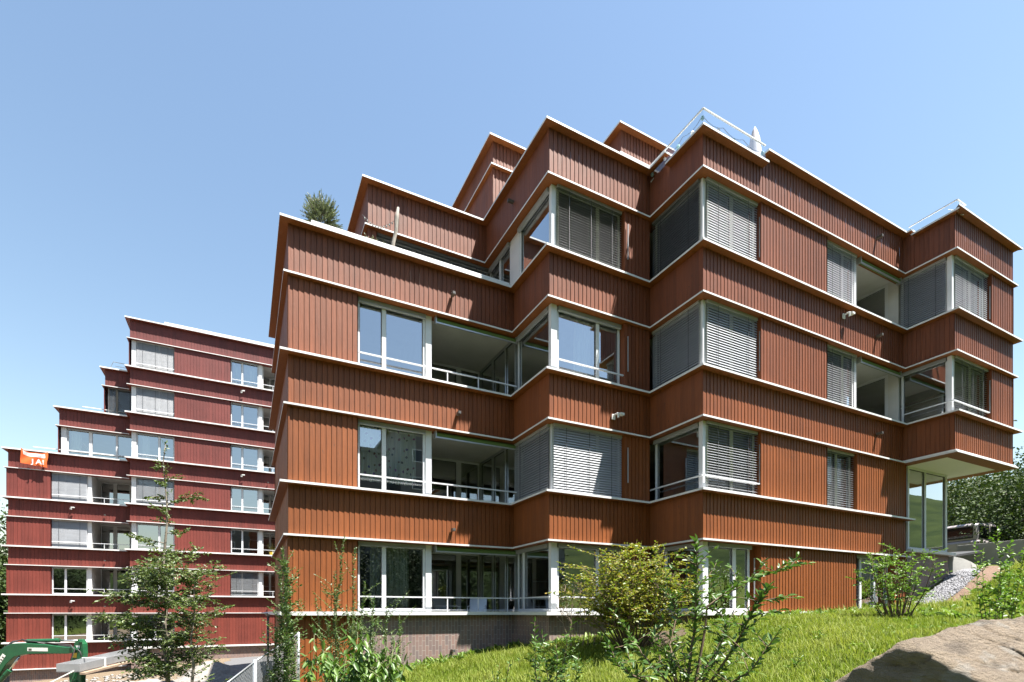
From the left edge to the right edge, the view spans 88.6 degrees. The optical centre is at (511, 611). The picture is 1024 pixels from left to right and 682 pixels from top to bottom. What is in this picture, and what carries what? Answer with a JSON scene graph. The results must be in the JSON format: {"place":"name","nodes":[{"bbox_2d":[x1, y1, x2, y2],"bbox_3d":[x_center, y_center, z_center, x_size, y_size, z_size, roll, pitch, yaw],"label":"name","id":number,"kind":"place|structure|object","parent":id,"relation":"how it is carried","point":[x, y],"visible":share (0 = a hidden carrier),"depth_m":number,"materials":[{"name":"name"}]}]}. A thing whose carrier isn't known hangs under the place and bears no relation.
{"place":"outdoors","nodes":[
{"label":"outdoors","id":0,"kind":"place"},
{"bbox_2d":[203,656,274,681],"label":"path","id":1,"kind":"structure","parent":0,"point":[241,664],"depth_m":24.90,"materials":[{"name":"concrete"}]},
{"bbox_2d":[0,0,1023,563],"label":"sky","id":2,"kind":"structure","parent":0,"point":[152,152],"materials":[{"name":"blue"}]},
{"bbox_2d":[3,557,1023,681],"bbox_3d":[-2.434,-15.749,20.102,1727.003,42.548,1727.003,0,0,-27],"label":"ground","id":3,"kind":"structure","parent":0,"point":[89,677],"depth_m":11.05,"materials":[{"name":"green plant"}]},
{"bbox_2d":[0,552,7,649],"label":"broadleaf tree","id":4,"kind":"object","parent":3,"relation":"on","point":[3,604],"visible":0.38,"depth_m":41.16,"materials":[{"name":"green plant"}]},
{"bbox_2d":[0,503,7,648],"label":"broadleaf tree","id":5,"kind":"object","parent":3,"relation":"on","point":[2,559],"visible":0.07,"depth_m":56.16,"materials":[{"name":"green plant"}]},
{"bbox_2d":[0,638,87,681],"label":"mini excavator","id":6,"kind":"object","parent":3,"relation":"on","point":[11,654],"visible":0.94,"depth_m":13.40,"materials":[{"name":"green paint"}]},
{"bbox_2d":[80,660,136,674],"bbox_3d":[-10.355,1.394,13.825,0.120,0.246,2.449,0,0,-1],"label":"timber plank","id":7,"kind":"object","parent":3,"relation":"on","point":[101,668],"visible":0.64,"depth_m":13.25,"materials":[{"name":"beige wood"}]},
{"bbox_2d":[56,649,146,671],"bbox_3d":[-10.699,1.261,13.793,0.580,0.392,2.401,0,0,-1],"label":"steel trough","id":8,"kind":"object","parent":7,"relation":"on","point":[90,663],"visible":0.94,"depth_m":13.29,"materials":[{"name":"grey metal"}]},
{"bbox_2d":[60,669,202,681],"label":"rubble","id":9,"kind":"object","parent":3,"relation":"on","point":[106,679],"visible":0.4,"depth_m":25.17,"materials":[{"name":"white stone"}]},
{"bbox_2d":[1,316,274,681],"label":"apartment building","id":10,"kind":"structure","parent":3,"relation":"on","point":[199,401],"depth_m":33.33,"materials":[{"name":"red wood"}]},
{"bbox_2d":[20,448,47,467],"bbox_3d":[-27.793,-8.950,30.514,1.248,1.020,0.119,0,0,-27],"label":"banner","id":11,"kind":"object","parent":10,"relation":"attached to","point":[35,459],"visible":1,"depth_m":30.52,"materials":[{"name":"orange fabric"}]},
{"bbox_2d":[52,613,87,640],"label":"window","id":12,"kind":"structure","parent":10,"relation":"in","point":[65,614],"depth_m":31.54,"materials":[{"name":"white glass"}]},
{"bbox_2d":[52,566,87,594],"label":"window","id":13,"kind":"structure","parent":10,"relation":"in","point":[65,568],"depth_m":31.54,"materials":[{"name":"white glass"}]},
{"bbox_2d":[52,519,87,547],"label":"window","id":14,"kind":"structure","parent":10,"relation":"in","point":[76,532],"depth_m":31.56,"materials":[{"name":"white glass"}]},
{"bbox_2d":[52,472,87,501],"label":"window","id":15,"kind":"structure","parent":10,"relation":"in","point":[69,479],"depth_m":31.57,"materials":[{"name":"white glass"}]},
{"bbox_2d":[67,428,130,458],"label":"window","id":16,"kind":"structure","parent":10,"relation":"in","point":[76,434],"depth_m":32.06,"materials":[{"name":"white glass"}]},
{"bbox_2d":[101,568,130,594],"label":"window","id":17,"kind":"structure","parent":10,"relation":"in","point":[114,570],"depth_m":34.48,"materials":[{"name":"white metal"}]},
{"bbox_2d":[101,525,130,548],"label":"window","id":18,"kind":"structure","parent":10,"relation":"in","point":[114,527],"depth_m":34.48,"materials":[{"name":"white metal"}]},
{"bbox_2d":[101,482,130,503],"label":"window","id":19,"kind":"structure","parent":10,"relation":"in","point":[114,484],"depth_m":34.48,"materials":[{"name":"white metal"}]},
{"bbox_2d":[101,613,131,641],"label":"window","id":20,"kind":"structure","parent":10,"relation":"in","point":[114,629],"depth_m":34.48,"materials":[{"name":"white metal"}]},
{"bbox_2d":[108,387,130,413],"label":"window","id":21,"kind":"structure","parent":10,"relation":"in","point":[109,388],"depth_m":32.66,"materials":[{"name":"grey glass"}]},
{"bbox_2d":[136,477,173,505],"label":"window","id":22,"kind":"structure","parent":10,"relation":"in","point":[148,484],"depth_m":32.70,"materials":[{"name":"white glass"}]},
{"bbox_2d":[136,386,173,416],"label":"window","id":23,"kind":"structure","parent":10,"relation":"in","point":[139,389],"depth_m":32.70,"materials":[{"name":"white glass"}]},
{"bbox_2d":[136,340,173,372],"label":"window","id":24,"kind":"structure","parent":10,"relation":"in","point":[171,358],"depth_m":32.71,"materials":[{"name":"white glass"}]},
{"bbox_2d":[137,523,173,550],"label":"window","id":25,"kind":"structure","parent":10,"relation":"in","point":[159,525],"depth_m":32.87,"materials":[{"name":"white glass"}]},
{"bbox_2d":[137,432,173,460],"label":"window","id":26,"kind":"structure","parent":10,"relation":"in","point":[145,437],"depth_m":32.84,"materials":[{"name":"white glass"}]},
{"bbox_2d":[137,613,174,639],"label":"window","id":27,"kind":"structure","parent":10,"relation":"in","point":[137,613],"depth_m":32.70,"materials":[{"name":"white glass"}]},
{"bbox_2d":[231,571,257,595],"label":"window","id":28,"kind":"structure","parent":10,"relation":"in","point":[245,573],"depth_m":35.01,"materials":[{"name":"white glass"}]},
{"bbox_2d":[231,529,257,553],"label":"window","id":29,"kind":"structure","parent":10,"relation":"in","point":[241,530],"depth_m":35.01,"materials":[{"name":"white glass"}]},
{"bbox_2d":[231,486,257,511],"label":"window","id":30,"kind":"structure","parent":10,"relation":"in","point":[241,488],"depth_m":34.98,"materials":[{"name":"white glass"}]},
{"bbox_2d":[231,444,257,470],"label":"window","id":31,"kind":"structure","parent":10,"relation":"in","point":[242,447],"depth_m":35.01,"materials":[{"name":"white glass"}]},
{"bbox_2d":[231,402,257,428],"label":"window","id":32,"kind":"structure","parent":10,"relation":"in","point":[241,404],"depth_m":35.01,"materials":[{"name":"white glass"}]},
{"bbox_2d":[231,359,257,386],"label":"window","id":33,"kind":"structure","parent":10,"relation":"in","point":[245,371],"depth_m":35.26,"materials":[{"name":"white glass"}]},
{"bbox_2d":[263,572,274,595],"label":"window","id":34,"kind":"structure","parent":10,"relation":"in","point":[263,572],"depth_m":37.81,"materials":[{"name":"white metal"}]},
{"bbox_2d":[263,533,274,554],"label":"window","id":35,"kind":"structure","parent":10,"relation":"in","point":[269,534],"depth_m":37.80,"materials":[{"name":"white metal"}]},
{"bbox_2d":[263,494,274,512],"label":"window","id":36,"kind":"structure","parent":10,"relation":"in","point":[263,494],"depth_m":37.80,"materials":[{"name":"white metal"}]},
{"bbox_2d":[127,678,173,681],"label":"spoil heap","id":37,"kind":"object","parent":3,"relation":"on","point":[152,680],"visible":0.94,"depth_m":17.18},
{"bbox_2d":[83,440,234,681],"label":"young tree","id":38,"kind":"object","parent":3,"relation":"on","point":[155,578],"visible":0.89,"depth_m":9.03,"materials":[{"name":"green plant"}]},
{"bbox_2d":[150,560,236,681],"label":"tree sapling","id":39,"kind":"object","parent":3,"relation":"on","point":[197,574],"visible":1,"depth_m":8.54,"materials":[{"name":"green plant"}]},
{"bbox_2d":[173,660,248,681],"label":"spoil heap","id":40,"kind":"object","parent":3,"relation":"on","point":[218,670],"visible":0.7,"depth_m":20.45,"materials":[{"name":"grey gravel"}]},
{"bbox_2d":[228,632,299,681],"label":"fence","id":41,"kind":"object","parent":3,"relation":"on","point":[254,669],"visible":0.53,"depth_m":8.27,"materials":[{"name":"metal"}]},
{"bbox_2d":[262,612,270,665],"bbox_3d":[-11.161,1.322,24.000,0.560,2.593,0.560,0,0,-27],"label":"street lamp","id":42,"kind":"object","parent":3,"relation":"on","point":[266,614],"visible":0.6,"depth_m":23.95,"materials":[{"name":"metal"}]},
{"bbox_2d":[259,546,307,681],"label":"tall shrub","id":43,"kind":"object","parent":3,"relation":"on","point":[287,648],"visible":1,"depth_m":8.44,"materials":[{"name":"green plant"}]},
{"bbox_2d":[292,621,412,681],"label":"leafy shrub","id":44,"kind":"object","parent":3,"relation":"on","point":[360,670],"visible":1,"depth_m":4.29,"materials":[{"name":"green plant"}]},
{"bbox_2d":[303,536,412,681],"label":"climbing shrub","id":45,"kind":"object","parent":3,"relation":"on","point":[372,642],"visible":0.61,"depth_m":8.08,"materials":[{"name":"green plant"}]},
{"bbox_2d":[491,659,511,681],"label":"lawn sucker","id":46,"kind":"object","parent":3,"relation":"on","point":[500,672],"visible":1,"depth_m":6.17,"materials":[{"name":"green plant"}]},
{"bbox_2d":[523,616,591,681],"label":"shrub","id":47,"kind":"object","parent":3,"relation":"on","point":[561,670],"visible":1,"depth_m":5.42,"materials":[{"name":"green plant"}]},
{"bbox_2d":[556,579,605,645],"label":"dry weeds","id":48,"kind":"object","parent":3,"relation":"on","point":[580,596],"visible":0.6,"depth_m":11.69,"materials":[{"name":"plant"}]},
{"bbox_2d":[545,540,706,651],"bbox_3d":[2.642,-0.344,10.876,3.059,2.353,3.141,0,0,-42],"label":"maple bush","id":49,"kind":"object","parent":3,"relation":"on","point":[627,591],"visible":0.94,"depth_m":10.63,"materials":[{"name":"green plant"}]},
{"bbox_2d":[268,107,1022,681],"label":"apartment building","id":50,"kind":"structure","parent":3,"relation":"on","point":[508,377],"depth_m":13.60,"materials":[{"name":"brown wood"}]},
{"bbox_2d":[300,190,342,228],"bbox_3d":[-4.855,-9.374,13.361,1.076,2.549,1.030,0,0,-27],"label":"olive tree","id":51,"kind":"object","parent":50,"relation":"on","point":[319,208],"visible":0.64,"depth_m":13.12,"materials":[{"name":"green plant"}]},
{"bbox_2d":[358,541,425,611],"bbox_3d":[-2.975,-0.644,12.889,1.660,2.088,0.424,0,0,-27],"label":"window","id":52,"kind":"structure","parent":50,"relation":"in","point":[389,562],"depth_m":12.98,"materials":[{"name":"clear glass"}]},
{"bbox_2d":[358,419,425,493],"bbox_3d":[-2.974,-3.709,12.888,1.660,1.698,0.423,0,0,-27],"label":"window","id":53,"kind":"structure","parent":50,"relation":"in","point":[388,450],"depth_m":12.94,"materials":[{"name":"clear glass"}]},
{"bbox_2d":[358,296,425,376],"bbox_3d":[-2.917,-6.569,12.777,1.660,1.698,0.172,0,0,-27],"label":"window","id":54,"kind":"structure","parent":50,"relation":"in","point":[383,307],"depth_m":12.69,"materials":[{"name":"white metal"}]},
{"bbox_2d":[391,207,398,245],"bbox_3d":[-2.839,-8.957,12.770,0.194,1.802,0.099,0,0,-27],"label":"driftwood pole","id":55,"kind":"object","parent":50,"relation":"on","point":[395,228],"visible":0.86,"depth_m":12.74,"materials":[{"name":"beige wood"}]},
{"bbox_2d":[364,217,394,228],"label":"fairy lights","id":56,"kind":"object","parent":55,"relation":"hanging from","point":[378,226],"visible":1,"depth_m":13.07,"materials":[{"name":"paint"}]},
{"bbox_2d":[377,232,488,289],"bbox_3d":[-2.217,-9.459,15.115,3.360,1.718,0.210,0,0,-27],"label":"window","id":57,"kind":"structure","parent":50,"relation":"in","point":[414,248],"depth_m":15.02,"materials":[{"name":"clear glass"}]},
{"bbox_2d":[432,598,459,611],"bbox_3d":[-1.811,0.060,14.430,0.630,0.881,0.486,0,0,38],"label":"balcony chair","id":58,"kind":"object","parent":50,"relation":"on","point":[440,604],"visible":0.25,"depth_m":14.53,"materials":[{"name":"metal"}]},
{"bbox_2d":[432,552,479,611],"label":"window","id":59,"kind":"structure","parent":50,"relation":"in","point":[457,555],"depth_m":16.25,"materials":[{"name":"white metal"}]},
{"bbox_2d":[432,457,479,499],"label":"window","id":60,"kind":"structure","parent":50,"relation":"in","point":[458,463],"depth_m":16.25,"materials":[{"name":"white metal"}]},
{"bbox_2d":[432,361,479,387],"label":"window","id":61,"kind":"structure","parent":50,"relation":"in","point":[457,377],"depth_m":16.25,"materials":[{"name":"metal"}]},
{"bbox_2d":[467,598,486,611],"bbox_3d":[-0.967,0.060,14.578,0.486,0.881,0.630,0,0,3],"label":"balcony chair","id":62,"kind":"object","parent":50,"relation":"on","point":[473,605],"visible":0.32,"depth_m":14.79,"materials":[{"name":"metal"}]},
{"bbox_2d":[480,554,517,611],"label":"window","id":63,"kind":"structure","parent":50,"relation":"in","point":[498,574],"depth_m":15.37,"materials":[{"name":"metal"}]},
{"bbox_2d":[480,447,517,502],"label":"window","id":64,"kind":"structure","parent":50,"relation":"in","point":[498,471],"depth_m":15.37,"materials":[{"name":"glass"}]},
{"bbox_2d":[480,342,517,394],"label":"window","id":65,"kind":"structure","parent":50,"relation":"in","point":[503,368],"depth_m":15.13,"materials":[{"name":"glass"}]},
{"bbox_2d":[487,242,510,285],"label":"window","id":66,"kind":"structure","parent":50,"relation":"in","point":[500,269],"depth_m":15.11,"materials":[{"name":"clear glass"}]},
{"bbox_2d":[514,424,549,500],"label":"window","id":67,"kind":"structure","parent":50,"relation":"in","point":[533,450],"depth_m":13.45,"materials":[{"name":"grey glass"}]},
{"bbox_2d":[516,543,548,611],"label":"window","id":68,"kind":"structure","parent":50,"relation":"in","point":[533,562],"depth_m":13.55,"materials":[{"name":"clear glass"}]},
{"bbox_2d":[516,306,548,388],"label":"window","id":69,"kind":"structure","parent":50,"relation":"in","point":[533,342],"depth_m":13.55,"materials":[{"name":"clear glass"}]},
{"bbox_2d":[517,187,548,273],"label":"window","id":70,"kind":"structure","parent":50,"relation":"in","point":[533,230],"depth_m":13.50,"materials":[{"name":"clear glass"}]},
{"bbox_2d":[553,423,621,497],"bbox_3d":[1.891,-3.699,13.152,2.060,1.678,0.210,0,0,-27],"label":"window","id":71,"kind":"structure","parent":50,"relation":"in","point":[596,436],"depth_m":13.06,"materials":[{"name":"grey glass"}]},
{"bbox_2d":[557,543,620,611],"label":"window","id":72,"kind":"structure","parent":50,"relation":"in","point":[596,549],"depth_m":13.09,"materials":[{"name":"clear glass"}]},
{"bbox_2d":[557,306,620,383],"bbox_3d":[1.889,-6.379,13.309,1.920,2.118,0.417,0,0,-27],"label":"window","id":73,"kind":"structure","parent":50,"relation":"in","point":[581,353],"depth_m":13.37,"materials":[{"name":"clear glass"}]},
{"bbox_2d":[556,184,621,268],"bbox_3d":[1.935,-9.459,13.175,1.960,1.718,0.210,0,0,-27],"label":"window","id":74,"kind":"structure","parent":50,"relation":"in","point":[561,190],"depth_m":13.15,"materials":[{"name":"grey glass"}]},
{"bbox_2d":[653,543,698,611],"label":"window","id":75,"kind":"structure","parent":50,"relation":"in","point":[678,547],"depth_m":13.44,"materials":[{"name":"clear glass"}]},
{"bbox_2d":[653,423,698,499],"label":"window","id":76,"kind":"structure","parent":50,"relation":"in","point":[656,442],"depth_m":13.83,"materials":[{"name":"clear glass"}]},
{"bbox_2d":[652,300,700,388],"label":"window","id":77,"kind":"structure","parent":50,"relation":"in","point":[696,306],"depth_m":13.18,"materials":[{"name":"grey metal"}]},
{"bbox_2d":[652,178,700,276],"bbox_3d":[4.161,-9.459,13.245,0.210,1.718,1.600,0,0,-27],"label":"window","id":78,"kind":"structure","parent":50,"relation":"in","point":[695,186],"depth_m":13.19,"materials":[{"name":"grey metal"}]},
{"bbox_2d":[651,115,763,176],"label":"string lights","id":79,"kind":"object","parent":50,"relation":"hanging from","point":[691,132],"visible":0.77,"depth_m":12.88,"materials":[{"name":"plastic cable"},{"name":"glass bulbs"}]},
{"bbox_2d":[708,542,751,611],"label":"window","id":80,"kind":"structure","parent":50,"relation":"in","point":[733,547],"depth_m":13.03,"materials":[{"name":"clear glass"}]},
{"bbox_2d":[705,299,757,377],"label":"window","id":81,"kind":"structure","parent":50,"relation":"in","point":[731,313],"depth_m":12.89,"materials":[{"name":"white metal"}]},
{"bbox_2d":[705,177,757,258],"bbox_3d":[5.386,-9.459,12.931,1.780,1.718,0.210,0,0,-27],"label":"window blind","id":82,"kind":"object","parent":50,"relation":"in","point":[735,211],"depth_m":12.97,"materials":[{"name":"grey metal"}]},
{"bbox_2d":[706,420,757,494],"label":"window","id":83,"kind":"structure","parent":50,"relation":"in","point":[729,429],"depth_m":12.97,"materials":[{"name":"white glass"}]},
{"bbox_2d":[749,127,761,154],"bbox_3d":[6.372,-11.960,13.771,0.500,1.520,0.500,0,0,-27],"label":"parasol","id":84,"kind":"object","parent":50,"relation":"on","point":[754,145],"visible":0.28,"depth_m":13.67,"materials":[{"name":"fabric"}]},
{"bbox_2d":[827,448,853,508],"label":"window","id":85,"kind":"structure","parent":50,"relation":"in","point":[838,462],"depth_m":14.97,"materials":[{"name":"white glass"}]},
{"bbox_2d":[827,344,856,406],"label":"window","id":86,"kind":"structure","parent":50,"relation":"in","point":[840,366],"depth_m":15.01,"materials":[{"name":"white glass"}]},
{"bbox_2d":[827,240,856,303],"bbox_3d":[9.284,-9.459,14.929,1.500,1.718,0.210,0,0,-27],"label":"window blind","id":87,"kind":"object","parent":50,"relation":"in","point":[840,266],"depth_m":14.99,"materials":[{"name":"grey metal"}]},
{"bbox_2d":[856,375,887,416],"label":"window","id":88,"kind":"structure","parent":50,"relation":"in","point":[884,377],"depth_m":16.80,"materials":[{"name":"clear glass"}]},
{"bbox_2d":[856,284,887,319],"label":"window","id":89,"kind":"structure","parent":50,"relation":"in","point":[885,287],"depth_m":16.80,"materials":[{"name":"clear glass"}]},
{"bbox_2d":[857,555,890,607],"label":"window","id":90,"kind":"structure","parent":50,"relation":"in","point":[860,558],"depth_m":15.69,"materials":[{"name":"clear glass"}]},
{"bbox_2d":[900,257,946,327],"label":"window","id":91,"kind":"structure","parent":50,"relation":"in","point":[943,261],"depth_m":15.77,"materials":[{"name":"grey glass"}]},
{"bbox_2d":[901,357,946,421],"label":"window","id":92,"kind":"structure","parent":50,"relation":"in","point":[943,360],"depth_m":15.99,"materials":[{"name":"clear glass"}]},
{"bbox_2d":[949,551,981,556],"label":"slab","id":93,"kind":"structure","parent":50,"relation":"attached to","point":[961,553],"depth_m":18.80,"materials":[{"name":"grey concrete"}]},
{"bbox_2d":[954,355,987,416],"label":"window","id":94,"kind":"structure","parent":50,"relation":"in","point":[969,376],"depth_m":15.76,"materials":[{"name":"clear glass"}]},
{"bbox_2d":[954,255,987,318],"bbox_3d":[13.681,-9.459,15.710,1.960,1.718,0.210,0,0,-27],"label":"window blind","id":95,"kind":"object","parent":50,"relation":"in","point":[969,280],"depth_m":15.75,"materials":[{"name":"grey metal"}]},
{"bbox_2d":[617,628,685,657],"bbox_3d":[2.973,0.636,11.275,1.169,0.551,2.640,0,0,40],"label":"soil patch","id":96,"kind":"object","parent":3,"relation":"on","point":[666,640],"visible":0.26,"depth_m":11.31,"materials":[{"name":"brown soil"}]},
{"bbox_2d":[601,534,815,681],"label":"garden shrub","id":97,"kind":"object","parent":3,"relation":"on","point":[672,666],"visible":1,"depth_m":3.83,"materials":[{"name":"green plant"}]},
{"bbox_2d":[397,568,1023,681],"bbox_3d":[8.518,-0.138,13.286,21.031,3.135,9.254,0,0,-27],"label":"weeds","id":98,"kind":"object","parent":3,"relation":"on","point":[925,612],"visible":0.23,"depth_m":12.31,"materials":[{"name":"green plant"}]},
{"bbox_2d":[846,543,950,617],"bbox_3d":[8.716,-0.656,12.078,1.960,1.773,2.016,0,0,-27],"label":"young shrub","id":99,"kind":"object","parent":3,"relation":"on","point":[899,588],"visible":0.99,"depth_m":11.86,"materials":[{"name":"green plant"}]},
{"bbox_2d":[834,615,1023,681],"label":"boulder","id":100,"kind":"object","parent":3,"relation":"on","point":[983,650],"visible":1,"depth_m":3.46,"materials":[{"name":"stone"}]},
{"bbox_2d":[916,568,979,603],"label":"gravel","id":101,"kind":"structure","parent":3,"relation":"on","point":[944,588],"depth_m":16.58,"materials":[{"name":"grey gravel"}]},
{"bbox_2d":[949,556,976,573],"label":"concrete kerb wall","id":102,"kind":"structure","parent":3,"relation":"on","point":[956,564],"depth_m":17.63,"materials":[{"name":"grey concrete"}]},
{"bbox_2d":[947,474,1000,525],"bbox_3d":[29.899,-5.708,36.058,10.291,9.133,9.818,0,0,35],"label":"broadleaf tree","id":103,"kind":"object","parent":3,"relation":"on","point":[966,488],"visible":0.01,"depth_m":34.24,"materials":[{"name":"green plant"}]},
{"bbox_2d":[947,521,1010,551],"bbox_3d":[22.827,-3.234,25.500,4.200,1.904,1.970,0,0,-20],"label":"parked car","id":104,"kind":"object","parent":3,"relation":"on","point":[955,538],"visible":0.14,"depth_m":24.48,"materials":[{"name":"paint"}]},
{"bbox_2d":[948,566,1012,601],"bbox_3d":[14.573,-0.853,16.497,5.861,1.558,1.391,0,0,-34],"label":"soil strip","id":105,"kind":"object","parent":3,"relation":"on","point":[988,573],"visible":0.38,"depth_m":16.49,"materials":[{"name":"brown soil"}]},
{"bbox_2d":[947,461,1021,524],"bbox_3d":[29.206,-5.927,32.570,9.966,8.661,10.213,0,0,-27],"label":"broadleaf tree","id":106,"kind":"object","parent":3,"relation":"on","point":[952,485],"visible":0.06,"depth_m":31.91,"materials":[{"name":"green plant"}]},
{"bbox_2d":[947,420,1023,545],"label":"broadleaf tree","id":107,"kind":"object","parent":3,"relation":"on","point":[1017,529],"visible":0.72,"depth_m":24.22,"materials":[{"name":"green plant"}]},
{"bbox_2d":[947,447,1023,531],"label":"broadleaf tree","id":108,"kind":"object","parent":3,"relation":"on","point":[969,502],"visible":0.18,"depth_m":29.24,"materials":[{"name":"green plant"}]},
{"bbox_2d":[957,539,1023,564],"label":"retaining wall","id":109,"kind":"structure","parent":3,"relation":"on","point":[990,550],"depth_m":19.12,"materials":[{"name":"concrete"}]},
{"bbox_2d":[966,526,1023,619],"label":"currant bush","id":110,"kind":"object","parent":3,"relation":"on","point":[1002,588],"visible":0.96,"depth_m":8.51,"materials":[{"name":"green plant"}]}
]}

